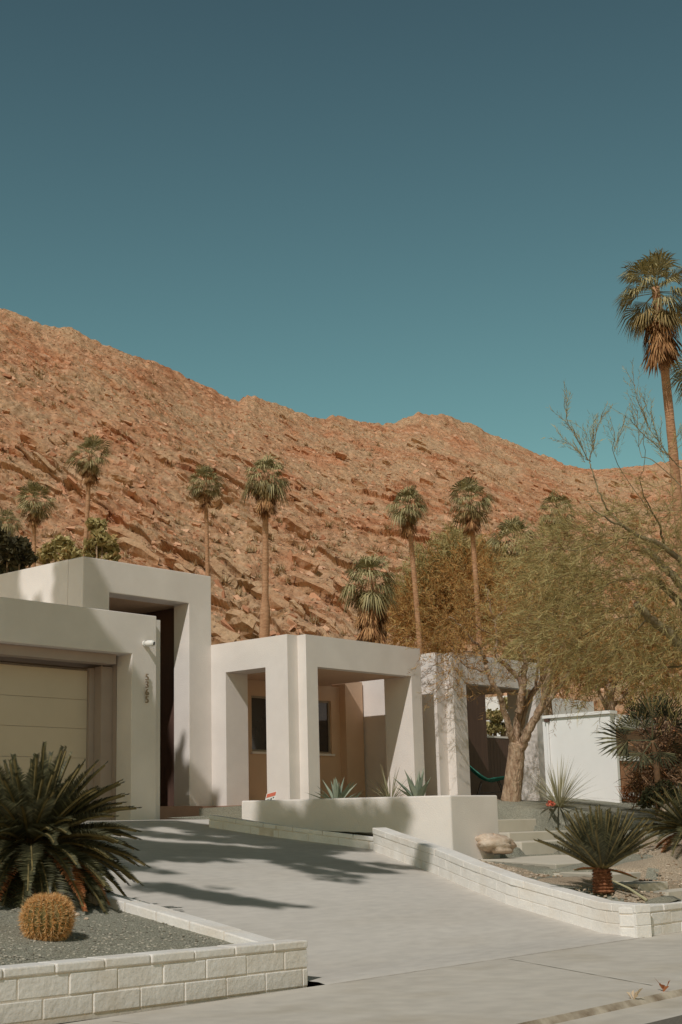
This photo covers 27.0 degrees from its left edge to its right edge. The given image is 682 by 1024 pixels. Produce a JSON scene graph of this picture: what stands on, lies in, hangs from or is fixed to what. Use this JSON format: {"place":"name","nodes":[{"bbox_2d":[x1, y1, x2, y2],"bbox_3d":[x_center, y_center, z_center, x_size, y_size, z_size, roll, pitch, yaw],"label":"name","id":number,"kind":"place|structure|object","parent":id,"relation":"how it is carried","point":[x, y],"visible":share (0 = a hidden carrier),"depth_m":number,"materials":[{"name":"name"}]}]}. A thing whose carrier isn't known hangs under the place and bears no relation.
{"place":"outdoors","nodes":[
{"label":"outdoors","id":0,"kind":"place"},
{"bbox_2d":[0,890,232,965],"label":"gravel bed","id":1,"kind":"object","parent":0,"point":[101,916],"visible":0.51,"depth_m":10.88,"materials":[{"name":"grey gravel"}]},
{"bbox_2d":[17,891,77,941],"bbox_3d":[-2.185,3.024,10.584,0.461,0.402,0.466,-12,-16,39],"label":"barrel cactus","id":2,"kind":"object","parent":1,"relation":"on","point":[46,917],"visible":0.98,"depth_m":10.47,"materials":[{"name":"yellow plant"}]},
{"bbox_2d":[0,742,150,914],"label":"sago palm","id":3,"kind":"object","parent":1,"relation":"on","point":[48,843],"visible":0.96,"depth_m":12.05,"materials":[{"name":"green plant"}]},
{"bbox_2d":[54,884,275,943],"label":"block wall","id":4,"kind":"structure","parent":1,"relation":"on","point":[192,923],"depth_m":11.68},
{"bbox_2d":[59,981,324,1023],"bbox_3d":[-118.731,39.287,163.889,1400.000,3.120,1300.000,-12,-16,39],"label":"ground","id":5,"kind":"structure","parent":0,"point":[311,984],"depth_m":11.66,"materials":[{"name":"grey concrete"}]},
{"bbox_2d":[0,508,22,536],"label":"fan palm","id":6,"kind":"object","parent":5,"relation":"on","point":[7,527],"visible":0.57,"depth_m":75.90,"materials":[{"name":"green plant"}]},
{"bbox_2d":[0,520,38,573],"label":"leafy tree","id":7,"kind":"object","parent":5,"relation":"on","point":[16,553],"visible":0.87,"depth_m":45.78,"materials":[{"name":"green plant"}]},
{"bbox_2d":[13,480,57,566],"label":"fan palm","id":8,"kind":"object","parent":5,"relation":"on","point":[35,515],"visible":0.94,"depth_m":71.78,"materials":[{"name":"green plant"}]},
{"bbox_2d":[36,532,83,564],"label":"leafy bush","id":9,"kind":"object","parent":5,"relation":"on","point":[62,546],"visible":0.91,"depth_m":55.77,"materials":[{"name":"green plant"}]},
{"bbox_2d":[63,434,112,555],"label":"fan palm","id":10,"kind":"object","parent":5,"relation":"on","point":[91,471],"visible":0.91,"depth_m":77.88,"materials":[{"name":"green plant"}]},
{"bbox_2d":[80,517,121,561],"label":"leafy bush","id":11,"kind":"object","parent":5,"relation":"on","point":[101,541],"visible":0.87,"depth_m":57.81,"materials":[{"name":"green plant"}]},
{"bbox_2d":[0,939,307,1023],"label":"block wall","id":12,"kind":"structure","parent":5,"relation":"on","point":[63,991],"depth_m":9.67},
{"bbox_2d":[186,464,224,575],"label":"fan palm","id":13,"kind":"object","parent":5,"relation":"on","point":[206,496],"visible":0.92,"depth_m":81.88,"materials":[{"name":"green plant"}]},
{"bbox_2d":[240,454,294,637],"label":"fan palm","id":14,"kind":"object","parent":5,"relation":"on","point":[267,491],"visible":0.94,"depth_m":69.82,"materials":[{"name":"green plant"}]},
{"bbox_2d":[0,556,546,820],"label":"house","id":15,"kind":"structure","parent":5,"relation":"on","point":[183,717],"depth_m":25.72,"materials":[{"name":"paint"}]},
{"bbox_2d":[0,664,86,797],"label":"garage door","id":16,"kind":"structure","parent":15,"relation":"in","point":[38,705],"depth_m":21.52,"materials":[{"name":"paint"}]},
{"bbox_2d":[142,640,154,645],"bbox_3d":[-3.015,2.065,22.347,0.217,0.104,0.100,-8,-14,28],"label":"security camera","id":17,"kind":"object","parent":15,"relation":"attached to","point":[149,643],"visible":1,"depth_m":22.31,"materials":[{"name":"white plastic"}]},
{"bbox_2d":[142,608,173,805],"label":"entry door","id":18,"kind":"structure","parent":15,"relation":"in","point":[166,617],"depth_m":26.45,"materials":[{"name":"brown wood"}]},
{"bbox_2d":[251,696,334,755],"bbox_3d":[-0.963,4.221,27.977,0.140,1.105,2.390,-12,-16,39],"label":"window","id":19,"kind":"structure","parent":15,"relation":"in","point":[258,703],"depth_m":27.47,"materials":[{"name":"glass"}]},
{"bbox_2d":[334,554,398,643],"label":"fan palm","id":20,"kind":"object","parent":5,"relation":"on","point":[370,601],"visible":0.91,"depth_m":59.40,"materials":[{"name":"green plant"}]},
{"bbox_2d":[383,485,428,653],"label":"fan palm","id":21,"kind":"object","parent":5,"relation":"on","point":[406,519],"visible":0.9,"depth_m":73.86,"materials":[{"name":"green plant"}]},
{"bbox_2d":[353,528,522,656],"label":"yard tree","id":22,"kind":"object","parent":5,"relation":"on","point":[396,622],"visible":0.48,"depth_m":78.65,"materials":[{"name":"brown plant"}]},
{"bbox_2d":[379,519,508,651],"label":"yard tree","id":23,"kind":"object","parent":5,"relation":"on","point":[444,545],"visible":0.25,"depth_m":80.49,"materials":[{"name":"green plant"}]},
{"bbox_2d":[446,476,496,655],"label":"fan palm","id":24,"kind":"object","parent":5,"relation":"on","point":[472,515],"visible":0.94,"depth_m":69.86,"materials":[{"name":"green plant"}]},
{"bbox_2d":[483,515,543,650],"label":"fan palm","id":25,"kind":"object","parent":5,"relation":"on","point":[510,525],"visible":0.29,"depth_m":59.78,"materials":[{"name":"green plant"}]},
{"bbox_2d":[537,490,579,698],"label":"fan palm","id":26,"kind":"object","parent":5,"relation":"on","point":[559,498],"visible":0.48,"depth_m":77.72,"materials":[{"name":"green plant"}]},
{"bbox_2d":[465,980,681,1023],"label":"gutter and kerb","id":27,"kind":"object","parent":5,"relation":"on","point":[650,1004],"depth_m":9.11,"materials":[{"name":"concrete"}]},
{"bbox_2d":[627,988,642,998],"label":"dead leaf","id":28,"kind":"object","parent":27,"relation":"on","point":[635,995],"visible":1,"depth_m":9.51,"materials":[{"name":"beige plant"}]},
{"bbox_2d":[657,981,669,991],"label":"dead leaf","id":29,"kind":"object","parent":27,"relation":"on","point":[664,987],"visible":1,"depth_m":9.86,"materials":[{"name":"brown plant"}]},
{"bbox_2d":[485,696,681,801],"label":"neighbour house","id":30,"kind":"structure","parent":5,"relation":"on","point":[577,742],"depth_m":37.68,"materials":[{"name":"white paint"}]},
{"bbox_2d":[0,308,681,718],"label":"hill","id":31,"kind":"structure","parent":0,"point":[124,508],"depth_m":213.72,"materials":[{"name":"brown stone"}]},
{"bbox_2d":[0,349,680,686],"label":"hillside slabs","id":32,"kind":"structure","parent":31,"relation":"on","point":[240,621],"depth_m":160.86,"materials":[{"name":"brown stone"}]},
{"bbox_2d":[0,310,681,714],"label":"hillside rocks","id":33,"kind":"object","parent":31,"relation":"on","point":[202,572],"visible":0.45,"depth_m":193.49,"materials":[{"name":"brown stone"}]},
{"bbox_2d":[0,324,681,710],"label":"hillside brush","id":34,"kind":"object","parent":31,"relation":"on","point":[274,572],"visible":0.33,"depth_m":179.56,"materials":[{"name":"green plant"}]},
{"bbox_2d":[0,0,681,469],"label":"sky","id":35,"kind":"structure","parent":0,"point":[382,212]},
{"bbox_2d":[81,819,633,984],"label":"driveway","id":36,"kind":"structure","parent":0,"point":[347,913],"depth_m":14.87,"materials":[{"name":"concrete"}]},
{"bbox_2d":[372,827,651,937],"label":"block wall","id":37,"kind":"structure","parent":36,"relation":"on","point":[589,911],"depth_m":15.93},
{"bbox_2d":[65,931,681,1023],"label":"pavement","id":38,"kind":"structure","parent":0,"point":[470,992],"depth_m":10.09,"materials":[{"name":"concrete"}]},
{"bbox_2d":[618,901,681,937],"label":"block wall","id":39,"kind":"structure","parent":38,"relation":"on","point":[666,918],"depth_m":14.64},
{"bbox_2d":[171,796,681,903],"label":"gravel garden","id":40,"kind":"object","parent":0,"point":[547,818],"visible":0.12,"depth_m":26.48,"materials":[{"name":"grey gravel"}]},
{"bbox_2d":[199,806,241,818],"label":"wall","id":41,"kind":"structure","parent":40,"relation":"on","point":[233,811],"depth_m":21.95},
{"bbox_2d":[265,791,276,799],"bbox_3d":[-1.085,4.469,21.903,0.215,0.342,0.025,-2,-13,0],"label":"yard sign","id":42,"kind":"object","parent":41,"relation":"on","point":[271,796],"visible":0.57,"depth_m":21.91,"materials":[{"name":"white plastic"}]},
{"bbox_2d":[305,777,361,798],"bbox_3d":[-0.109,4.425,22.562,0.967,0.464,0.606,-2,-13,0],"label":"agave","id":43,"kind":"object","parent":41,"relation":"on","point":[336,790],"visible":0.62,"depth_m":22.54,"materials":[{"name":"green plant"}]},
{"bbox_2d":[364,764,410,796],"bbox_3d":[0.788,4.325,22.455,1.438,0.855,1.234,-12,-16,39],"label":"grass clump","id":44,"kind":"object","parent":41,"relation":"on","point":[388,793],"visible":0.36,"depth_m":22.35,"materials":[{"name":"plant"}]},
{"bbox_2d":[394,768,431,795],"bbox_3d":[1.167,4.232,22.075,0.693,0.562,0.551,-12,-16,39],"label":"agave","id":45,"kind":"object","parent":41,"relation":"on","point":[417,789],"visible":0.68,"depth_m":21.95,"materials":[{"name":"green plant"}]},
{"bbox_2d":[209,815,372,848],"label":"block wall","id":46,"kind":"structure","parent":40,"relation":"on","point":[280,831],"depth_m":19.73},
{"bbox_2d":[242,795,499,859],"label":"planter wall","id":47,"kind":"structure","parent":40,"relation":"on","point":[458,823],"depth_m":21.16,"materials":[{"name":"paint"}]},
{"bbox_2d":[470,766,504,794],"bbox_3d":[2.943,5.392,28.643,0.882,0.826,0.851,-12,-16,39],"label":"lounge chair","id":48,"kind":"object","parent":40,"relation":"on","point":[480,776],"visible":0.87,"depth_m":28.45,"materials":[{"name":"green metal"}]},
{"bbox_2d":[475,833,516,853],"bbox_3d":[2.336,5.050,21.655,0.628,0.323,0.727,-12,-16,39],"label":"boulder","id":49,"kind":"object","parent":40,"relation":"on","point":[493,843],"visible":0.99,"depth_m":21.42,"materials":[{"name":"beige stone"}]},
{"bbox_2d":[486,696,507,799],"bbox_3d":[4.017,6.059,35.850,1.057,2.851,0.844,-12,-16,39],"label":"leafy bush","id":50,"kind":"object","parent":40,"relation":"on","point":[495,724],"visible":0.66,"depth_m":35.89,"materials":[{"name":"green plant"}]},
{"bbox_2d":[487,736,508,798],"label":"gate","id":51,"kind":"structure","parent":40,"relation":"on","point":[498,746],"depth_m":34.90,"materials":[{"name":"brown wood"}]},
{"bbox_2d":[387,534,630,801],"bbox_3d":[3.362,3.054,27.385,4.425,5.098,4.121,2,-13,-16],"label":"desert tree","id":52,"kind":"object","parent":40,"relation":"on","point":[519,735],"visible":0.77,"depth_m":27.37,"materials":[{"name":"green plant"}]},
{"bbox_2d":[485,862,547,876],"bbox_3d":[1.876,4.448,18.187,1.362,0.720,4.198,4,-14,-23],"label":"gravel strip","id":53,"kind":"object","parent":40,"relation":"on","point":[518,868],"visible":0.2,"depth_m":17.69,"materials":[{"name":"beige gravel"}]},
{"bbox_2d":[463,520,630,715],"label":"yard tree","id":54,"kind":"object","parent":40,"relation":"on","point":[548,711],"visible":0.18,"depth_m":41.50,"materials":[{"name":"green plant"}]},
{"bbox_2d":[546,801,554,806],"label":"red flower","id":55,"kind":"object","parent":40,"relation":"on","point":[549,802],"visible":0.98,"depth_m":26.57,"materials":[{"name":"plant"}]},
{"bbox_2d":[524,754,599,808],"bbox_3d":[4.119,5.154,27.108,2.130,1.156,2.011,-12,-16,39],"label":"grass clump","id":56,"kind":"object","parent":40,"relation":"on","point":[560,800],"visible":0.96,"depth_m":26.97,"materials":[{"name":"plant"}]},
{"bbox_2d":[480,843,681,901],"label":"loose pebbles","id":57,"kind":"object","parent":40,"relation":"on","point":[545,875],"visible":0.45,"depth_m":16.64,"materials":[{"name":"beige gravel"}]},
{"bbox_2d":[481,819,681,899],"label":"garden steps","id":58,"kind":"structure","parent":40,"relation":"on","point":[522,834],"depth_m":21.32,"materials":[{"name":"concrete"}]},
{"bbox_2d":[482,358,681,734],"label":"desert tree","id":59,"kind":"object","parent":40,"relation":"on","point":[670,633],"visible":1,"depth_m":23.27,"materials":[{"name":"green plant"}]},
{"bbox_2d":[534,804,658,892],"bbox_3d":[2.797,3.641,15.407,1.300,0.939,1.411,-12,-16,39],"label":"sago palm","id":60,"kind":"object","parent":40,"relation":"on","point":[599,845],"visible":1,"depth_m":15.24,"materials":[{"name":"green plant"}]},
{"bbox_2d":[512,572,681,714],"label":"yard tree","id":61,"kind":"object","parent":40,"relation":"on","point":[611,704],"visible":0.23,"depth_m":39.59,"materials":[{"name":"green plant"}]},
{"bbox_2d":[537,853,681,902],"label":"gravel strip","id":62,"kind":"object","parent":40,"relation":"on","point":[656,861],"visible":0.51,"depth_m":16.83,"materials":[{"name":"beige gravel"}]},
{"bbox_2d":[612,756,638,802],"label":"wall","id":63,"kind":"structure","parent":40,"relation":"on","point":[617,764],"depth_m":36.68,"materials":[{"name":"paint"}]},
{"bbox_2d":[611,879,647,900],"bbox_3d":[3.068,4.029,15.150,0.426,0.230,0.029,-12,-16,39],"label":"cut frond stem","id":64,"kind":"object","parent":40,"relation":"on","point":[638,894],"visible":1,"depth_m":15.11,"materials":[{"name":"plant"}]},
{"bbox_2d":[614,780,651,804],"bbox_3d":[5.969,5.673,28.608,1.115,0.774,0.591,-2,-13,0],"label":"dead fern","id":65,"kind":"object","parent":40,"relation":"on","point":[625,794],"visible":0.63,"depth_m":28.60,"materials":[{"name":"brown plant"}]},
{"bbox_2d":[595,684,681,808],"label":"fan palm","id":66,"kind":"object","parent":40,"relation":"on","point":[635,714],"visible":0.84,"depth_m":27.44,"materials":[{"name":"green plant"}]},
{"bbox_2d":[612,248,681,615],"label":"fan palm","id":67,"kind":"object","parent":40,"relation":"on","point":[659,324],"visible":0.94,"depth_m":47.73,"materials":[{"name":"green plant"}]},
{"bbox_2d":[616,700,681,809],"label":"dry bush","id":68,"kind":"object","parent":40,"relation":"on","point":[639,778],"visible":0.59,"depth_m":28.38,"materials":[{"name":"plant"}]},
{"bbox_2d":[630,782,681,856],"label":"sago palm","id":69,"kind":"object","parent":40,"relation":"on","point":[674,827],"visible":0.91,"depth_m":18.56,"materials":[{"name":"green plant"}]},
{"bbox_2d":[634,836,681,861],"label":"rock","id":70,"kind":"object","parent":40,"relation":"on","point":[667,850],"visible":0.14,"depth_m":18.50,"materials":[{"name":"beige stone"}]},
{"bbox_2d":[636,779,681,816],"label":"green shrub","id":71,"kind":"object","parent":40,"relation":"on","point":[645,802],"visible":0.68,"depth_m":26.94,"materials":[{"name":"green plant"}]},
{"bbox_2d":[666,346,681,403],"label":"fan palm","id":72,"kind":"object","parent":40,"relation":"on","point":[677,375],"visible":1,"depth_m":44.15,"materials":[{"name":"green plant"}]},
{"bbox_2d":[646,1015,681,1023],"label":"street","id":73,"kind":"structure","parent":0,"point":[675,1020],"depth_m":8.67,"materials":[{"name":"grey asphalt"}]},
{"bbox_2d":[656,803,674,824],"bbox_3d":[5.837,5.313,25.007,0.598,0.445,0.551,-12,-16,39],"label":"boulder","id":74,"kind":"object","parent":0,"point":[661,808],"visible":0.1,"depth_m":24.92,"materials":[{"name":"beige stone"}]}
]}

